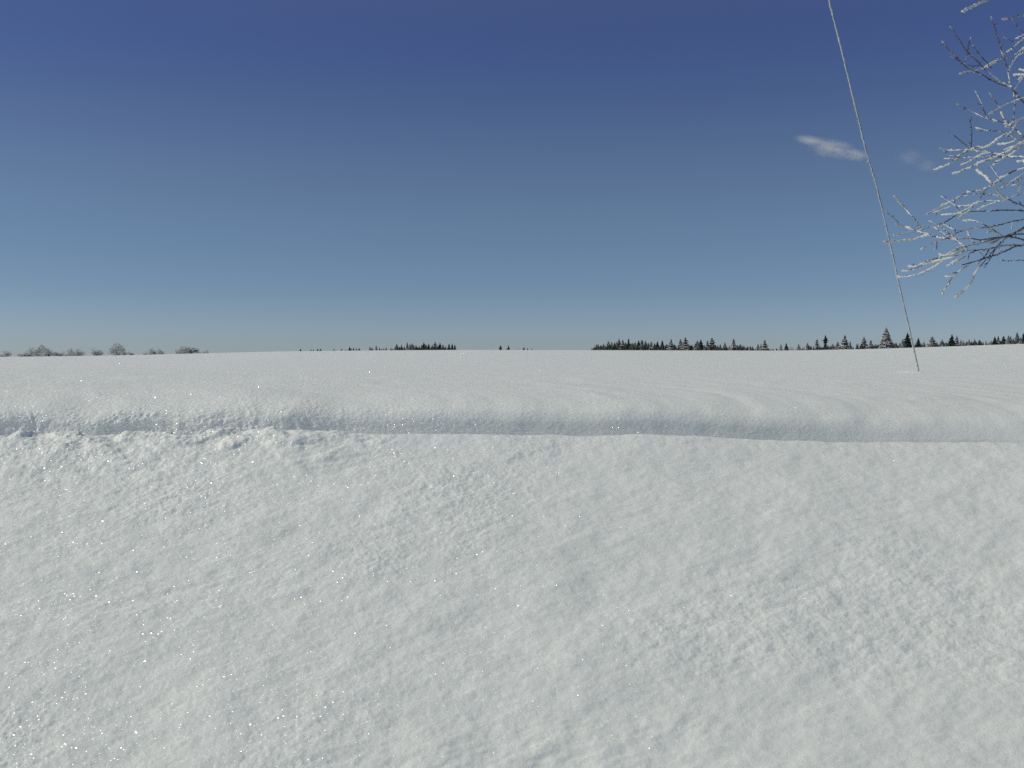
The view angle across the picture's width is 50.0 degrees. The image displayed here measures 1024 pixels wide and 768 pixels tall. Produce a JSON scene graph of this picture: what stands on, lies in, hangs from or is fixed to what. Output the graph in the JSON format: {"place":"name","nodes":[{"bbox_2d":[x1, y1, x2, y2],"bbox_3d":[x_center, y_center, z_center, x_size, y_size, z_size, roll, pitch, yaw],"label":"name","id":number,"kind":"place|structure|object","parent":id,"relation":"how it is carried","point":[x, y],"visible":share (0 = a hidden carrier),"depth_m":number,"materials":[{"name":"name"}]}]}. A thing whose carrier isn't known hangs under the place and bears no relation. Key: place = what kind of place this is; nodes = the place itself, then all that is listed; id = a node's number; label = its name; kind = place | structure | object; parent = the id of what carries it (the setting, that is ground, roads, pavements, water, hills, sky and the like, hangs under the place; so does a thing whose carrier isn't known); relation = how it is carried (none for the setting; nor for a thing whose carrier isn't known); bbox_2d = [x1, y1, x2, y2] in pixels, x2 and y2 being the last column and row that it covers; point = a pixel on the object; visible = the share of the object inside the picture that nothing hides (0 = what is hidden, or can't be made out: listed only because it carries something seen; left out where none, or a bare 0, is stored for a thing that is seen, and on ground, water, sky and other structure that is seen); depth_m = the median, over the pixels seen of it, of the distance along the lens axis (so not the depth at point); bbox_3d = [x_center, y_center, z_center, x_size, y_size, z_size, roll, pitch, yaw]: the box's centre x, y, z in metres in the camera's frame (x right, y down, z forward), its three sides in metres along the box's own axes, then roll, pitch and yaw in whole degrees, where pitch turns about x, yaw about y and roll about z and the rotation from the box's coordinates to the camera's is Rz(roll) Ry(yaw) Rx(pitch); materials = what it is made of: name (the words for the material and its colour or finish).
{"place":"outdoors","nodes":[
{"label":"outdoors","id":0,"kind":"place"},
{"bbox_2d":[0,344,1023,767],"bbox_3d":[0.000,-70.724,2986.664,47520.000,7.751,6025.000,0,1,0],"label":"snow ground","id":1,"kind":"structure","parent":0,"point":[566,558],"depth_m":1.90,"materials":[{"name":"white snow"}]},
{"bbox_2d":[0,350,11,356],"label":"rimed bush","id":2,"kind":"object","parent":1,"relation":"on","point":[6,354],"visible":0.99,"depth_m":352.32,"materials":[{"name":"grey plant"}]},
{"bbox_2d":[17,351,31,356],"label":"rimed bush","id":3,"kind":"object","parent":1,"relation":"on","point":[26,355],"visible":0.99,"depth_m":336.70,"materials":[{"name":"grey plant"}]},
{"bbox_2d":[23,347,36,356],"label":"rimed tree","id":4,"kind":"object","parent":1,"relation":"on","point":[31,349],"visible":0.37,"depth_m":390.95,"materials":[{"name":"grey plant"}]},
{"bbox_2d":[31,345,47,355],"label":"rimed tree","id":5,"kind":"object","parent":1,"relation":"on","point":[37,351],"visible":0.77,"depth_m":372.79,"materials":[{"name":"grey plant"}]},
{"bbox_2d":[41,347,54,355],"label":"rimed tree","id":6,"kind":"object","parent":1,"relation":"on","point":[49,353],"visible":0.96,"depth_m":346.28,"materials":[{"name":"grey plant"}]},
{"bbox_2d":[67,349,75,355],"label":"rimed tree","id":7,"kind":"object","parent":1,"relation":"on","point":[71,351],"visible":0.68,"depth_m":381.50,"materials":[{"name":"grey plant"}]},
{"bbox_2d":[71,348,84,355],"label":"rimed tree","id":8,"kind":"object","parent":1,"relation":"on","point":[77,352],"visible":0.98,"depth_m":335.10,"materials":[{"name":"grey plant"}]},
{"bbox_2d":[91,348,102,355],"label":"rimed bush","id":9,"kind":"object","parent":1,"relation":"on","point":[96,353],"visible":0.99,"depth_m":356.11,"materials":[{"name":"grey plant"}]},
{"bbox_2d":[108,343,127,354],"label":"rimed tree","id":10,"kind":"object","parent":1,"relation":"on","point":[116,350],"visible":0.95,"depth_m":380.31,"materials":[{"name":"grey plant"}]},
{"bbox_2d":[148,348,157,354],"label":"rimed bush","id":11,"kind":"object","parent":1,"relation":"on","point":[151,352],"visible":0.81,"depth_m":378.73,"materials":[{"name":"grey plant"}]},
{"bbox_2d":[175,345,190,353],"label":"rimed tree","id":12,"kind":"object","parent":1,"relation":"on","point":[182,351],"visible":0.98,"depth_m":351.00,"materials":[{"name":"grey plant"}]},
{"bbox_2d":[181,347,199,353],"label":"rimed tree","id":13,"kind":"object","parent":1,"relation":"on","point":[191,350],"visible":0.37,"depth_m":400.15,"materials":[{"name":"grey plant"}]},
{"bbox_2d":[667,339,675,349],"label":"spruce tree","id":14,"kind":"object","parent":1,"relation":"on","point":[670,345],"visible":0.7,"depth_m":371.48,"materials":[{"name":"grey plant"}]},
{"bbox_2d":[679,337,692,349],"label":"spruce tree","id":15,"kind":"object","parent":1,"relation":"on","point":[684,346],"visible":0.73,"depth_m":376.50,"materials":[{"name":"grey plant"}]},
{"bbox_2d":[371,339,1023,350],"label":"forest","id":16,"kind":"object","parent":1,"relation":"on","point":[739,348],"visible":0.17,"depth_m":362.29,"materials":[{"name":"green plant"}]},
{"bbox_2d":[709,338,715,346],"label":"spruce tree","id":17,"kind":"object","parent":1,"relation":"on","point":[711,342],"visible":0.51,"depth_m":407.65,"materials":[{"name":"grey plant"}]},
{"bbox_2d":[729,338,738,350],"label":"spruce tree","id":18,"kind":"object","parent":1,"relation":"on","point":[733,346],"visible":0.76,"depth_m":339.24,"materials":[{"name":"grey plant"}]},
{"bbox_2d":[760,340,768,350],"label":"spruce tree","id":19,"kind":"object","parent":1,"relation":"on","point":[764,346],"visible":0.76,"depth_m":343.60,"materials":[{"name":"grey plant"}]},
{"bbox_2d":[812,340,821,348],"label":"spruce tree","id":20,"kind":"object","parent":1,"relation":"on","point":[816,343],"visible":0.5,"depth_m":413.90,"materials":[{"name":"grey plant"}]},
{"bbox_2d":[820,335,828,349],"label":"spruce tree","id":21,"kind":"object","parent":1,"relation":"on","point":[825,340],"visible":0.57,"depth_m":393.84,"materials":[{"name":"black plant"}]},
{"bbox_2d":[838,335,848,349],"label":"spruce tree","id":22,"kind":"object","parent":1,"relation":"on","point":[844,344],"visible":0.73,"depth_m":337.78,"materials":[{"name":"grey plant"}]},
{"bbox_2d":[858,337,866,348],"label":"spruce tree","id":23,"kind":"object","parent":1,"relation":"on","point":[863,341],"visible":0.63,"depth_m":369.81,"materials":[{"name":"grey plant"}]},
{"bbox_2d":[866,340,874,348],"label":"spruce tree","id":24,"kind":"object","parent":1,"relation":"on","point":[870,346],"visible":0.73,"depth_m":302.42,"materials":[{"name":"grey plant"}]},
{"bbox_2d":[828,0,918,370],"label":"guy wire","id":25,"kind":"object","parent":1,"relation":"on","point":[873,176],"visible":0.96,"depth_m":3.84,"materials":[{"name":"metal"}]},
{"bbox_2d":[878,327,893,348],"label":"spruce tree","id":26,"kind":"object","parent":1,"relation":"on","point":[886,341],"visible":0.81,"depth_m":317.65,"materials":[{"name":"grey plant"}]},
{"bbox_2d":[900,339,905,347],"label":"spruce tree","id":27,"kind":"object","parent":1,"relation":"on","point":[902,345],"visible":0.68,"depth_m":312.38,"materials":[{"name":"grey plant"}]},
{"bbox_2d":[904,332,911,347],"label":"spruce tree","id":28,"kind":"object","parent":1,"relation":"on","point":[907,339],"visible":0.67,"depth_m":356.39,"materials":[{"name":"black plant"}]},
{"bbox_2d":[915,338,921,347],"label":"spruce tree","id":29,"kind":"object","parent":1,"relation":"on","point":[918,343],"visible":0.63,"depth_m":345.57,"materials":[{"name":"black plant"}]},
{"bbox_2d":[926,337,936,346],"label":"spruce tree","id":30,"kind":"object","parent":1,"relation":"on","point":[931,341],"visible":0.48,"depth_m":384.05,"materials":[{"name":"grey plant"}]},
{"bbox_2d":[947,335,956,345],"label":"spruce tree","id":31,"kind":"object","parent":1,"relation":"on","point":[951,342],"visible":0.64,"depth_m":371.26,"materials":[{"name":"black plant"}]},
{"bbox_2d":[882,0,1023,298],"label":"icy tree","id":32,"kind":"object","parent":1,"relation":"on","point":[1002,155],"visible":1,"depth_m":2.95,"materials":[{"name":"white ice"}]},
{"bbox_2d":[991,337,997,344],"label":"spruce tree","id":33,"kind":"object","parent":1,"relation":"on","point":[994,342],"visible":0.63,"depth_m":340.80,"materials":[{"name":"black plant"}]},
{"bbox_2d":[1005,335,1010,343],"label":"spruce tree","id":34,"kind":"object","parent":1,"relation":"on","point":[1008,340],"visible":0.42,"depth_m":346.42,"materials":[{"name":"grey plant"}]},
{"bbox_2d":[1014,332,1019,341],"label":"spruce tree","id":35,"kind":"object","parent":1,"relation":"on","point":[1016,338],"visible":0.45,"depth_m":396.80,"materials":[{"name":"grey plant"}]},
{"bbox_2d":[0,0,1023,356],"label":"sky","id":36,"kind":"structure","parent":0,"point":[217,176],"materials":[{"name":"blue"}]}
]}

